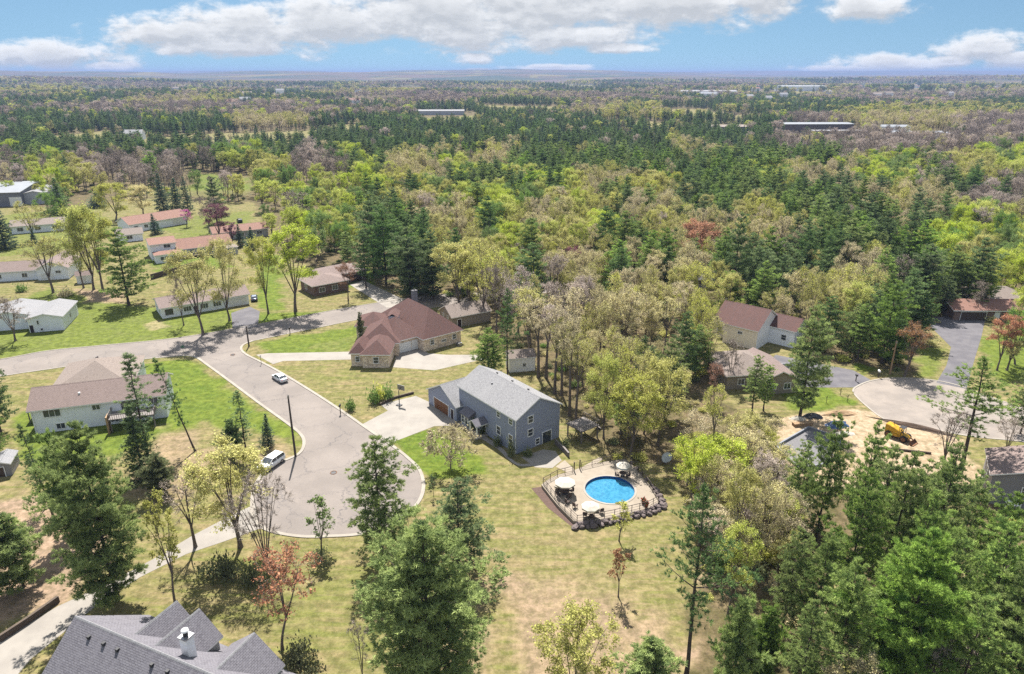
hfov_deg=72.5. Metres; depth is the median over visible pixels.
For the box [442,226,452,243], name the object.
budding tree
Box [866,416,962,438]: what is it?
dirt pile
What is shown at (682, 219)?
oak tree
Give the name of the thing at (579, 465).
pool gate
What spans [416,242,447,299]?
pine tree
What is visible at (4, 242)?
spruce tree
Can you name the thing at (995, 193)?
bare tree
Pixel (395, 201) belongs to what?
pine tree
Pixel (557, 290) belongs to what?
bare tree
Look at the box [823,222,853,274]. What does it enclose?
pine tree
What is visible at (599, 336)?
oak tree
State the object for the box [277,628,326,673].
juniper
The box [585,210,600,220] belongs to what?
budding tree
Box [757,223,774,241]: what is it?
oak tree
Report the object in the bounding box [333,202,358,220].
maple tree
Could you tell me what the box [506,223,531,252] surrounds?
maple tree
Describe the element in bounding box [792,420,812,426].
lumber stack
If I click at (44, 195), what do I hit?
maple tree
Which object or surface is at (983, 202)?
maple tree
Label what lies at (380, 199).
pine tree
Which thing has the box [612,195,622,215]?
pine tree
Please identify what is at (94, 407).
window
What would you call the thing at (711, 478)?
budding tree
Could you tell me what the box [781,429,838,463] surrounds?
gravel pad
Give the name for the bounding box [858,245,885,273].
oak tree
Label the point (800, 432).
foundation wall
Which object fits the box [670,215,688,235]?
oak tree
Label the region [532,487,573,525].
path
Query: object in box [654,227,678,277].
pine tree
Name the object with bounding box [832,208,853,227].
pine tree
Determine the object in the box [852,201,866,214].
pine tree
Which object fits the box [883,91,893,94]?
house
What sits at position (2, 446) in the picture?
pine tree
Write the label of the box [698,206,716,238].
oak tree
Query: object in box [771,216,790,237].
oak tree
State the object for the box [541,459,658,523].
terrace
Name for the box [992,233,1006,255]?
maple tree
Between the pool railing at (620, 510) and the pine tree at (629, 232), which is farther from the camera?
the pine tree at (629, 232)
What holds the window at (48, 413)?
in the detached house at (88, 392)
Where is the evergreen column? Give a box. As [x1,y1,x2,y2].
[356,312,365,337]
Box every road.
[0,280,586,534]
[854,378,1023,440]
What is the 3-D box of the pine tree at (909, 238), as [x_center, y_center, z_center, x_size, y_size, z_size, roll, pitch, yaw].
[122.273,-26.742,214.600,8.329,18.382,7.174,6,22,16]
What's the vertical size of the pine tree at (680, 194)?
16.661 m
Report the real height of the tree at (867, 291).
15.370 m
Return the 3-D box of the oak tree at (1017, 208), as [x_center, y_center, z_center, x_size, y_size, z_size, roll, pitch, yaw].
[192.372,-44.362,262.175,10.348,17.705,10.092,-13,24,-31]
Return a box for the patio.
[522,449,560,467]
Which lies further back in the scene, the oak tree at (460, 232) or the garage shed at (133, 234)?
the garage shed at (133, 234)
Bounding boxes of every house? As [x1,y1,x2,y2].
[0,251,78,281]
[0,298,78,332]
[9,216,65,233]
[26,355,173,434]
[42,600,294,673]
[115,209,187,230]
[124,129,145,139]
[144,233,238,263]
[152,285,249,318]
[208,221,268,238]
[275,89,283,92]
[297,262,368,295]
[348,98,360,102]
[348,289,463,367]
[426,365,601,453]
[703,347,804,393]
[713,300,806,348]
[779,92,787,96]
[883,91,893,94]
[936,286,1023,319]
[981,445,1023,509]
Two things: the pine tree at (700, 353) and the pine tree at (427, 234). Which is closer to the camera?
the pine tree at (700, 353)
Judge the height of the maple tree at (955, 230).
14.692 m
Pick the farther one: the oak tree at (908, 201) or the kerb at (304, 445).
the oak tree at (908, 201)
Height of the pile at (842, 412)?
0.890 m
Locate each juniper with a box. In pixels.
[189,549,242,586]
[232,560,276,592]
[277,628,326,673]
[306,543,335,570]
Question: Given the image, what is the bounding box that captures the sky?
[0,0,1023,71]
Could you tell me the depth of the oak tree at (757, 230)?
232.00 m
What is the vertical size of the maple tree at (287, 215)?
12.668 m
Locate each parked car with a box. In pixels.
[251,294,257,301]
[257,450,284,471]
[272,372,287,382]
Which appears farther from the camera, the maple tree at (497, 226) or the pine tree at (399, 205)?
the pine tree at (399, 205)
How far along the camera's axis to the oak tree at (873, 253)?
195.11 m
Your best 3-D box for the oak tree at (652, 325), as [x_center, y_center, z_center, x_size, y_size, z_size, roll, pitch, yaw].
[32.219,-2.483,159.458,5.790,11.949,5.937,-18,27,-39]
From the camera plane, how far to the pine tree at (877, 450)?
92.53 m
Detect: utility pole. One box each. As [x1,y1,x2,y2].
[246,326,249,346]
[287,395,296,456]
[889,341,897,374]
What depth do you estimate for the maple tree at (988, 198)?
274.87 m
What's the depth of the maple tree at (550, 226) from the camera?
244.93 m
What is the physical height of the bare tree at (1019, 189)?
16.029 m
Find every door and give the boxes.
[0,466,6,476]
[9,197,22,205]
[29,325,34,332]
[40,273,54,279]
[120,400,136,409]
[172,218,184,225]
[229,297,246,306]
[348,273,362,281]
[399,341,410,352]
[411,339,417,349]
[434,396,448,416]
[450,408,453,419]
[457,319,461,326]
[542,429,551,443]
[959,312,986,319]
[994,312,1000,317]
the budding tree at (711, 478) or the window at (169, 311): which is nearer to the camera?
the budding tree at (711, 478)
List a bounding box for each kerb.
[0,282,554,359]
[0,355,182,376]
[183,340,424,537]
[253,292,549,340]
[852,377,1023,441]
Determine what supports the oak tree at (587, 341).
on the ground
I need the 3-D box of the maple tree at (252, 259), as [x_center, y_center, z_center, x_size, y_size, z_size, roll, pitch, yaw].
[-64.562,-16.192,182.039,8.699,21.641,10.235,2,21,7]
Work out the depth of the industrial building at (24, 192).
340.50 m
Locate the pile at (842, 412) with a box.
[821,410,855,415]
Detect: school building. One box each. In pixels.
[711,124,750,131]
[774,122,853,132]
[810,130,860,135]
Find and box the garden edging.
[379,391,413,404]
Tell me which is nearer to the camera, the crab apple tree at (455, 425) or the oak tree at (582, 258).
the crab apple tree at (455, 425)
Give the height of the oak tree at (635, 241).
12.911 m
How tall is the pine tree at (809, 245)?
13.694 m
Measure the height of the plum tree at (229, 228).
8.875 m
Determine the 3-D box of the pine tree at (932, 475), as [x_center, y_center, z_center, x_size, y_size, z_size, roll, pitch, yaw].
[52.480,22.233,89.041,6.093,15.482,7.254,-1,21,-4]
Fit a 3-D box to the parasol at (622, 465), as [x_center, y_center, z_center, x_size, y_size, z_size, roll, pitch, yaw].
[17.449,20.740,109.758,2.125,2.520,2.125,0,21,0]
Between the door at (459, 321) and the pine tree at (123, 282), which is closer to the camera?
the door at (459, 321)
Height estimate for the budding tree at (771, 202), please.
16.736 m
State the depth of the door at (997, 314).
180.66 m
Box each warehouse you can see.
[681,90,736,91]
[698,92,717,95]
[774,85,826,90]
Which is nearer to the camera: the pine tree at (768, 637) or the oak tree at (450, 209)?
the pine tree at (768, 637)
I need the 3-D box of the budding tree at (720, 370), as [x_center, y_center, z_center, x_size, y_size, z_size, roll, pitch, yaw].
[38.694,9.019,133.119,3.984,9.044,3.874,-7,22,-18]
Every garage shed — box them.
[113,227,143,241]
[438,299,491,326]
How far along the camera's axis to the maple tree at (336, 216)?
254.41 m
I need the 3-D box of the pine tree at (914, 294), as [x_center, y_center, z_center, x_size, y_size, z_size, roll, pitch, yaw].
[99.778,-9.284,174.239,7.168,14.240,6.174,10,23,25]
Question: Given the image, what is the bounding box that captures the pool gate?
[573,459,580,471]
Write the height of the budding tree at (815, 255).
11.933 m
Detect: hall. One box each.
[879,124,910,130]
[882,130,943,138]
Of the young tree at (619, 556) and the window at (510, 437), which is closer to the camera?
the young tree at (619, 556)
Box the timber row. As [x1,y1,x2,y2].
[879,446,930,453]
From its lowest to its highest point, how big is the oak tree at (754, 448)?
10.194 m
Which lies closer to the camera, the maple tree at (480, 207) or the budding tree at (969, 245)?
the budding tree at (969, 245)
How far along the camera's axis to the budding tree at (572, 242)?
221.48 m
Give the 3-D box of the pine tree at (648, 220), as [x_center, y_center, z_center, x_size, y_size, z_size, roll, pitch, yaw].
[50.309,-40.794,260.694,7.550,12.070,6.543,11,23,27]
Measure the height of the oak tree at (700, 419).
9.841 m
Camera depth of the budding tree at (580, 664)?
67.83 m
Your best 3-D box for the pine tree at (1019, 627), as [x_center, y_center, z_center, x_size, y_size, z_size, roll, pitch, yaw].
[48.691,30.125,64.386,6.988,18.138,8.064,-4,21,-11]
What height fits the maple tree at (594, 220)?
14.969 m
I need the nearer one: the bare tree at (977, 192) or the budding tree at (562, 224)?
the budding tree at (562, 224)
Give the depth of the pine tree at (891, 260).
185.82 m
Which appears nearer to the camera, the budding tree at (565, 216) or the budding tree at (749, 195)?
the budding tree at (565, 216)
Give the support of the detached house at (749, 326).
on the ground
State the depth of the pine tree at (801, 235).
216.05 m
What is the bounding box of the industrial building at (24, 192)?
[0,180,62,206]
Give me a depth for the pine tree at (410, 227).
212.05 m
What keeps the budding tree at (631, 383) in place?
on the ground
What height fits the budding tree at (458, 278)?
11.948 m
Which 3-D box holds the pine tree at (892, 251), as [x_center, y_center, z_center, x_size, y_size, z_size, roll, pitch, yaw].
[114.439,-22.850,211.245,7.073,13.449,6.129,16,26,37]
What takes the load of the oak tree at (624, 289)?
on the ground
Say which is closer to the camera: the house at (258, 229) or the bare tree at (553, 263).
the bare tree at (553, 263)
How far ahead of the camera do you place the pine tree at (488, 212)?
253.58 m
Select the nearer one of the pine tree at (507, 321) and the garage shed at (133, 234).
the pine tree at (507, 321)
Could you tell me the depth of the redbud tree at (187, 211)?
290.04 m
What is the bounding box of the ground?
[0,69,1023,673]
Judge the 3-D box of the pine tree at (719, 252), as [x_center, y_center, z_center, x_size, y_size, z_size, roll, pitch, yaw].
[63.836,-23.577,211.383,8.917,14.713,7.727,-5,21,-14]
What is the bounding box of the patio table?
[560,489,569,495]
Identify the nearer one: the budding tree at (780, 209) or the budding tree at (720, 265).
the budding tree at (720, 265)
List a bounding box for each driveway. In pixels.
[0,504,258,673]
[231,307,259,327]
[257,351,350,363]
[350,280,402,306]
[364,396,456,441]
[393,348,477,369]
[774,355,869,386]
[928,316,984,388]
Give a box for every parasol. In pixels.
[555,477,574,494]
[581,501,599,517]
[616,462,629,476]
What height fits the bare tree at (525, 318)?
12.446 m
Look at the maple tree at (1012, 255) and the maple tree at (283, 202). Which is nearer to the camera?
the maple tree at (1012, 255)
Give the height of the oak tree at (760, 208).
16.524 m
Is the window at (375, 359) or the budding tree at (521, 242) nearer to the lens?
the window at (375, 359)
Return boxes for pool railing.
[543,466,572,482]
[543,478,577,517]
[577,495,659,520]
[581,454,625,467]
[625,454,658,498]
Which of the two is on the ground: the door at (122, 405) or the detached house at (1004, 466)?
the detached house at (1004, 466)
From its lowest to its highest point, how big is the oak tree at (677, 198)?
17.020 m
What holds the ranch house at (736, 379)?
on the ground
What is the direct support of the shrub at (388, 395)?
on the ground
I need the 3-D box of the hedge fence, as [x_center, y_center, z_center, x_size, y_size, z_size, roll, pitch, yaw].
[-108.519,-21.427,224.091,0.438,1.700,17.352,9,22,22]
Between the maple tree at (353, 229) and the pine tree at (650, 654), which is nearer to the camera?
the pine tree at (650, 654)
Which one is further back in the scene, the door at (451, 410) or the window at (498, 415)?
the door at (451, 410)
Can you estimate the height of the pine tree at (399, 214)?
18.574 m
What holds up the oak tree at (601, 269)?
on the ground
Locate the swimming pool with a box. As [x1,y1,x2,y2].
[583,475,636,504]
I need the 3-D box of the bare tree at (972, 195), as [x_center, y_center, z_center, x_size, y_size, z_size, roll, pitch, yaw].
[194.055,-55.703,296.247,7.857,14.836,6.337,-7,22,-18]
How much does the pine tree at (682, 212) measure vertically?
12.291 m
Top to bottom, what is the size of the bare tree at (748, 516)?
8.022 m
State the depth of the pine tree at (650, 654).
69.37 m
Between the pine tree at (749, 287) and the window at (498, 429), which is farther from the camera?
the pine tree at (749, 287)
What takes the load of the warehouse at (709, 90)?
on the ground
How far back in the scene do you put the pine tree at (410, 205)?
246.81 m
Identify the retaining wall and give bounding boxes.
[0,595,59,641]
[555,439,569,456]
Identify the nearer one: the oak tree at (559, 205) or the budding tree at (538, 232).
the budding tree at (538, 232)
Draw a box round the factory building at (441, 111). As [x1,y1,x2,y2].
[417,109,464,114]
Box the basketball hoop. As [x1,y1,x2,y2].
[396,384,404,406]
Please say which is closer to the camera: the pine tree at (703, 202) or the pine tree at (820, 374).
the pine tree at (820, 374)
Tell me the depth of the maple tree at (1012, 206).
265.17 m
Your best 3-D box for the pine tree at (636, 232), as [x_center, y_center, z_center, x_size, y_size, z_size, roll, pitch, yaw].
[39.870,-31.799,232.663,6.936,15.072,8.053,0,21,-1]
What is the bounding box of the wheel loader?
[884,421,917,445]
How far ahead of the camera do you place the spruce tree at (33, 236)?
260.06 m
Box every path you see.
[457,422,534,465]
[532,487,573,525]
[556,460,571,471]
[583,457,601,466]
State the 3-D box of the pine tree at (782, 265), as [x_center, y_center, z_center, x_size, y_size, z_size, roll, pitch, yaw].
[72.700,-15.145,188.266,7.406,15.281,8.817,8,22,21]
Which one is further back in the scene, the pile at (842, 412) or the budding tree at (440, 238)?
the budding tree at (440, 238)
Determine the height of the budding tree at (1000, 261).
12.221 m
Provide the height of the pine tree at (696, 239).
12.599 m
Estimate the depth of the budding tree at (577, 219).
240.38 m
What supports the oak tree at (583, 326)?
on the ground
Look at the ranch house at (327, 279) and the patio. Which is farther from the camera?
the ranch house at (327, 279)
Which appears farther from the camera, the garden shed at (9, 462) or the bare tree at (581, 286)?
the bare tree at (581, 286)
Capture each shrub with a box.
[343,396,356,410]
[365,384,379,404]
[382,380,393,400]
[478,425,486,434]
[491,435,501,446]
[507,438,517,457]
[520,445,532,457]
[558,436,570,448]
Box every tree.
[0,211,19,251]
[0,369,19,433]
[0,416,10,450]
[0,510,46,595]
[0,531,32,595]
[11,198,48,237]
[13,423,53,514]
[16,234,65,292]
[18,454,45,509]
[21,418,147,609]
[29,191,62,217]
[29,427,77,527]
[30,229,37,244]
[43,177,71,217]
[55,220,92,287]
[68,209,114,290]
[86,191,105,207]
[92,180,129,220]
[95,226,156,305]
[113,352,170,456]
[115,406,174,488]
[121,184,153,213]
[132,451,178,498]
[141,486,180,602]
[148,214,165,234]
[150,357,195,451]
[153,173,172,211]
[159,244,220,334]
[166,178,184,209]
[166,275,188,325]
[180,209,192,226]
[194,195,215,231]
[202,176,229,219]
[202,202,231,233]
[211,419,244,463]
[219,468,294,560]
[222,389,255,447]
[223,222,236,241]
[234,224,246,246]
[242,227,254,250]
[242,233,280,313]
[243,540,322,650]
[257,413,274,448]
[261,212,276,227]
[262,221,321,311]
[264,213,276,232]
[277,189,309,220]
[279,204,309,241]
[280,196,293,215]
[280,206,301,239]
[284,212,300,226]
[293,231,305,251]
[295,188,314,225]
[295,210,311,232]
[304,209,332,252]
[305,494,335,550]
[311,209,330,230]
[317,204,340,240]
[323,209,341,246]
[326,221,339,249]
[329,220,351,258]
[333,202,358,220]
[335,261,357,300]
[338,231,358,262]
[339,191,355,215]
[339,218,352,248]
[339,222,360,254]
[341,213,354,234]
[346,619,368,673]
[351,503,513,673]
[352,190,391,272]
[355,202,373,210]
[357,203,398,283]
[362,200,379,235]
[368,210,395,252]
[370,190,388,210]
[378,187,397,212]
[382,214,403,262]
[387,233,420,282]
[388,192,408,223]
[389,202,406,235]
[392,202,408,223]
[393,193,414,216]
[393,234,424,283]
[394,217,406,241]
[397,189,406,202]
[398,224,422,257]
[402,214,413,231]
[404,199,425,230]
[405,192,421,205]
[406,206,420,215]
[407,218,418,240]
[411,207,432,237]
[415,224,439,284]
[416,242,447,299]
[417,192,436,209]
[419,421,481,468]
[421,230,453,283]
[425,201,437,213]
[426,206,442,222]
[427,226,447,249]
[428,211,450,242]
[429,205,445,223]
[429,226,449,265]
[429,474,436,495]
[430,237,482,302]
[438,216,456,239]
[441,202,452,217]
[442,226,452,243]
[443,227,469,281]
[445,234,457,253]
[449,205,464,226]
[451,217,466,240]
[451,261,469,293]
[454,196,475,228]
[455,248,481,300]
[457,203,476,229]
[457,215,477,238]
[458,200,469,227]
[459,208,479,234]
[459,267,481,300]
[461,224,479,236]
[464,217,482,237]
[465,227,479,236]
[469,257,486,294]
[470,237,490,275]
[473,195,503,239]
[474,264,511,331]
[476,204,488,227]
[479,226,499,238]
[482,217,494,236]
[483,251,510,286]
[483,256,511,290]
[483,260,512,311]
[484,232,509,259]
[484,243,500,263]
[487,201,504,224]
[490,215,508,240]
[492,192,506,217]
[495,200,518,223]
[495,222,512,235]
[495,265,534,333]
[495,287,529,374]
[496,194,515,218]
[496,232,518,264]
[496,269,515,302]
[498,221,521,254]
[500,245,520,275]
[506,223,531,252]
[507,211,525,232]
[510,243,523,272]
[510,253,534,282]
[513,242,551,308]
[514,197,531,232]
[514,236,527,254]
[514,273,542,316]
[515,218,545,255]
[518,296,537,344]
[519,224,539,249]
[520,218,544,244]
[523,212,540,228]
[524,196,537,216]
[524,211,540,228]
[526,241,543,260]
[526,277,548,316]
[527,593,625,673]
[529,194,551,230]
[531,207,545,215]
[533,308,573,393]
[534,234,551,261]
[535,275,545,306]
[537,304,565,378]
[539,217,561,244]
[539,253,568,294]
[540,191,557,210]
[540,215,554,249]
[540,251,551,290]
[540,280,560,302]
[542,286,588,337]
[543,207,563,234]
[544,196,572,238]
[544,241,558,252]
[545,249,574,284]
[547,197,568,218]
[548,315,585,395]
[549,284,566,309]
[549,286,567,305]
[549,310,585,367]
[550,235,558,247]
[551,318,583,415]
[553,296,567,341]
[554,195,576,218]
[555,259,579,306]
[556,227,573,256]
[556,339,593,419]
[557,272,573,307]
[558,222,568,244]
[558,234,577,256]
[560,245,587,270]
[564,210,581,227]
[564,215,574,234]
[564,263,596,300]
[566,281,588,315]
[566,316,593,355]
[568,217,586,242]
[568,221,590,247]
[568,246,583,285]
[568,338,598,385]
[570,196,586,216]
[573,239,585,263]
[573,266,600,317]
[574,274,595,315]
[577,249,593,277]
[577,249,594,290]
[578,193,590,215]
[578,205,590,221]
[579,289,597,337]
[580,348,622,438]
[582,191,598,210]
[582,301,608,341]
[583,253,612,304]
[583,341,612,387]
[584,216,594,248]
[584,283,623,350]
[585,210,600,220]
[585,249,605,299]
[585,367,607,412]
[586,214,612,239]
[586,329,603,365]
[587,223,599,251]
[588,234,601,250]
[590,206,621,249]
[590,251,605,275]
[592,221,613,262]
[592,233,617,252]
[593,296,624,360]
[597,199,616,208]
[597,283,635,340]
[598,239,632,289]
[598,325,648,375]
[598,348,609,379]
[599,629,687,673]
[602,344,648,434]
[603,247,633,304]
[606,272,642,332]
[606,287,642,349]
[607,210,640,257]
[607,547,631,597]
[608,191,621,211]
[608,268,635,297]
[608,288,650,345]
[609,373,665,456]
[610,333,635,363]
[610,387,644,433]
[611,499,632,541]
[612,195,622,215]
[616,407,640,444]
[619,198,642,228]
[622,244,635,266]
[625,195,647,215]
[625,204,640,221]
[626,220,641,249]
[626,235,640,256]
[628,266,652,292]
[629,203,644,228]
[630,242,642,265]
[631,282,666,337]
[632,346,664,391]
[633,237,666,278]
[633,298,645,335]
[634,264,659,304]
[634,335,648,372]
[635,220,649,260]
[635,354,667,433]
[636,189,647,225]
[636,264,658,290]
[637,229,661,259]
[638,230,651,250]
[639,212,650,237]
[639,295,663,327]
[639,352,694,445]
[640,209,664,240]
[640,302,665,348]
[641,199,661,221]
[642,345,660,387]
[643,221,651,231]
[643,254,661,284]
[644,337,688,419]
[646,248,665,287]
[647,271,661,294]
[648,279,665,308]
[648,296,681,354]
[649,340,668,361]
[649,482,764,673]
[652,211,666,233]
[652,222,668,235]
[652,246,676,289]
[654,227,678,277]
[655,204,673,225]
[655,229,669,246]
[655,239,667,275]
[656,283,672,321]
[658,220,672,229]
[660,189,676,212]
[660,260,676,284]
[661,209,674,224]
[662,284,678,323]
[665,262,698,307]
[667,225,689,261]
[667,288,685,324]
[668,211,692,231]
[668,310,707,372]
[668,439,706,484]
[669,189,686,220]
[669,227,683,257]
[669,431,717,518]
[670,195,695,222]
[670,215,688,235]
[672,280,695,336]
[672,286,708,325]
[673,368,692,398]
[674,256,695,287]
[675,207,687,228]
[675,323,695,346]
[676,237,710,278]
[677,405,723,454]
[678,217,721,253]
[678,241,698,278]
[679,324,714,374]
[681,256,714,305]
[682,468,704,494]
[683,474,723,514]
[684,250,713,279]
[684,431,702,455]
[685,265,715,298]
[685,493,720,546]
[687,289,720,341]
[688,208,702,230]
[689,301,707,325]
[690,237,700,262]
[691,297,710,321]
[691,503,739,574]
[692,315,728,373]
[695,453,735,533]
[696,196,714,222]
[698,194,715,212]
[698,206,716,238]
[702,235,716,267]
[702,431,756,487]
[703,383,728,456]
[705,201,729,239]
[706,237,721,260]
[706,590,782,673]
[707,227,737,270]
[707,290,722,317]
[708,363,724,404]
[710,258,729,286]
[710,259,731,291]
[711,192,731,229]
[711,193,734,234]
[711,236,735,275]
[712,271,747,305]
[712,500,742,541]
[714,211,731,229]
[715,480,745,514]
[716,468,739,491]
[716,476,749,514]
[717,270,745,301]
[717,425,739,434]
[717,432,740,462]
[718,219,736,236]
[719,457,764,544]
[720,338,745,371]
[720,510,764,571]
[721,212,756,288]
[721,271,744,298]
[722,409,771,456]
[724,422,773,467]
[727,215,750,254]
[729,210,748,225]
[729,434,764,472]
[730,205,749,222]
[731,199,746,217]
[737,465,769,488]
[737,498,763,549]
[740,198,755,223]
[740,243,757,288]
[742,205,754,225]
[742,239,779,291]
[743,191,757,219]
[743,599,793,673]
[744,232,759,256]
[744,250,777,298]
[744,480,775,521]
[744,485,783,534]
[745,269,765,303]
[746,225,762,243]
[746,479,798,549]
[746,523,772,574]
[747,215,756,231]
[747,250,780,306]
[747,260,781,307]
[748,218,763,242]
[749,447,780,495]
[752,197,776,217]
[753,203,773,239]
[754,457,793,485]
[755,207,777,233]
[755,364,777,410]
[755,415,786,440]
[755,430,780,453]
[755,440,804,481]
[756,226,786,283]
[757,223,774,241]
[757,224,772,238]
[759,192,780,217]
[759,286,785,313]
[760,212,777,234]
[760,219,772,228]
[761,456,790,481]
[762,448,787,461]
[762,492,809,538]
[766,526,820,630]
[767,488,812,549]
[767,529,791,572]
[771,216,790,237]
[772,216,795,239]
[772,253,795,301]
[773,207,789,233]
[773,229,786,248]
[773,294,797,315]
[773,474,789,487]
[774,241,795,275]
[778,237,795,278]
[778,597,857,673]
[779,200,795,225]
[781,252,809,302]
[782,209,809,238]
[783,270,809,315]
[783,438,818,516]
[784,304,839,416]
[785,196,801,229]
[785,292,800,311]
[786,214,814,263]
[786,218,822,269]
[786,262,822,317]
[788,527,857,640]
[792,225,806,248]
[794,189,812,223]
[794,229,817,266]
[794,240,814,282]
[797,412,855,542]
[798,269,829,329]
[800,299,817,342]
[807,194,825,219]
[807,194,831,226]
[808,233,840,276]
[808,248,823,275]
[808,266,824,299]
[809,192,837,226]
[809,221,828,264]
[809,295,849,345]
[811,218,827,230]
[813,205,834,232]
[814,209,839,243]
[814,247,838,292]
[814,556,889,673]
[815,277,832,311]
[817,466,897,593]
[817,642,883,673]
[818,229,834,259]
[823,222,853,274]
[823,262,865,314]
[824,449,854,483]
[826,197,851,219]
[826,281,859,337]
[827,215,859,246]
[827,279,841,317]
[828,186,845,205]
[828,187,847,207]
[828,206,843,223]
[829,254,863,300]
[829,260,859,296]
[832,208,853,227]
[833,525,982,673]
[834,204,858,238]
[835,218,874,278]
[835,305,859,346]
[837,278,866,322]
[838,302,868,356]
[839,240,862,282]
[839,280,876,343]
[842,420,897,527]
[843,273,880,308]
[846,210,871,236]
[848,303,886,361]
[849,443,917,556]
[850,545,911,665]
[851,195,884,230]
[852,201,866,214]
[852,242,866,270]
[852,246,887,274]
[856,215,876,258]
[857,212,877,240]
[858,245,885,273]
[858,269,876,299]
[858,289,889,347]
[859,190,883,224]
[861,279,919,363]
[861,283,880,321]
[863,239,890,268]
[863,263,889,300]
[865,211,903,257]
[866,192,883,222]
[867,450,939,582]
[869,269,898,330]
[870,248,898,296]
[871,193,892,228]
[873,231,893,254]
[876,263,893,284]
[878,253,899,279]
[879,199,903,235]
[883,240,899,257]
[883,488,966,611]
[885,267,933,337]
[886,436,984,590]
[887,316,912,358]
[890,225,911,259]
[890,250,907,279]
[892,220,899,235]
[894,253,923,302]
[896,220,927,269]
[897,209,911,223]
[897,320,934,376]
[898,198,906,212]
[898,243,951,309]
[900,209,919,237]
[901,217,910,228]
[901,458,946,534]
[902,186,931,225]
[902,200,927,232]
[903,255,937,301]
[903,272,929,316]
[904,219,942,269]
[905,198,920,211]
[906,192,926,203]
[907,189,932,209]
[907,291,941,340]
[911,527,989,671]
[915,199,939,229]
[915,355,1022,474]
[917,245,946,268]
[918,271,945,312]
[922,639,978,673]
[929,218,952,240]
[930,210,948,232]
[931,204,945,213]
[931,407,976,466]
[931,454,958,508]
[931,589,1023,673]
[934,196,946,205]
[934,204,949,215]
[934,231,971,265]
[935,227,967,268]
[935,275,961,310]
[936,194,954,224]
[937,220,970,250]
[939,244,974,297]
[941,512,1023,671]
[943,204,965,222]
[943,254,965,286]
[945,469,999,568]
[950,201,977,228]
[951,195,971,216]
[952,217,980,238]
[952,239,974,268]
[955,237,1010,298]
[957,224,984,249]
[958,225,974,252]
[961,204,992,229]
[962,249,979,267]
[963,188,980,204]
[963,487,1023,592]
[964,260,999,301]
[966,560,1023,673]
[967,188,982,200]
[968,279,991,306]
[969,198,999,225]
[972,195,998,214]
[972,212,989,224]
[972,222,997,242]
[972,232,995,253]
[973,206,994,225]
[976,185,987,198]
[979,228,1000,257]
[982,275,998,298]
[984,177,1000,191]
[984,216,999,234]
[985,313,1023,370]
[987,600,1023,673]
[988,190,1005,204]
[990,210,1018,251]
[990,247,1011,274]
[990,248,1023,283]
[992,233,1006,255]
[994,201,1021,216]
[994,211,1020,241]
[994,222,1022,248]
[995,260,1014,285]
[996,191,1015,209]
[997,304,1023,363]
[997,416,1023,445]
[1000,327,1023,370]
[1001,240,1012,247]
[1003,243,1019,263]
[1003,282,1016,288]
[1003,540,1023,619]
[1004,231,1023,261]
[1005,194,1023,209]
[1006,176,1023,194]
[1007,251,1023,289]
[1007,371,1023,433]
[1008,221,1023,239]
[1010,246,1023,286]
[1011,198,1023,222]
[1011,231,1023,243]
[1012,184,1023,196]
[1012,286,1023,315]
[1014,242,1023,263]
[1015,265,1023,277]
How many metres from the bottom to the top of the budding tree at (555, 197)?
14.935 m
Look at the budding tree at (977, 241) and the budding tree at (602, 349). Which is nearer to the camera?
the budding tree at (602, 349)
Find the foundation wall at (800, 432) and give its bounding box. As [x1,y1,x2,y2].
[775,426,840,469]
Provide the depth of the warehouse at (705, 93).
1862.25 m
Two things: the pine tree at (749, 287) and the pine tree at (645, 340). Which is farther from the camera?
the pine tree at (749, 287)
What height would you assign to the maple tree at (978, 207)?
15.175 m
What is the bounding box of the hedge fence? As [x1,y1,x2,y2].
[150,261,194,279]
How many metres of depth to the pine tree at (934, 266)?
182.13 m
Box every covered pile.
[789,416,804,420]
[801,413,822,418]
[825,420,849,428]
[835,431,854,435]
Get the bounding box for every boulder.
[571,524,578,530]
[582,520,589,525]
[590,522,597,528]
[601,518,608,523]
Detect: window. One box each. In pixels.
[42,409,61,417]
[55,422,65,429]
[91,404,100,410]
[148,397,158,404]
[165,309,173,314]
[183,306,191,311]
[200,303,208,308]
[213,301,221,306]
[319,287,325,292]
[332,284,337,289]
[355,356,359,361]
[373,357,378,363]
[496,410,500,418]
[496,425,500,435]
[508,418,512,425]
[508,433,512,444]
[527,428,532,436]
[528,414,533,423]
[535,437,539,444]
[737,378,744,384]
[780,334,786,340]
[783,382,790,389]
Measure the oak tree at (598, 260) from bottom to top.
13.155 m
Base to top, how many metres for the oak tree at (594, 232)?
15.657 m
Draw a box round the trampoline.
[661,452,671,462]
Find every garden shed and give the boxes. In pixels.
[0,449,19,476]
[74,270,92,283]
[506,348,535,372]
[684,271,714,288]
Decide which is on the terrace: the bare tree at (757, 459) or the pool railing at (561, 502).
the pool railing at (561, 502)
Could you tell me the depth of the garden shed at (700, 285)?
207.69 m

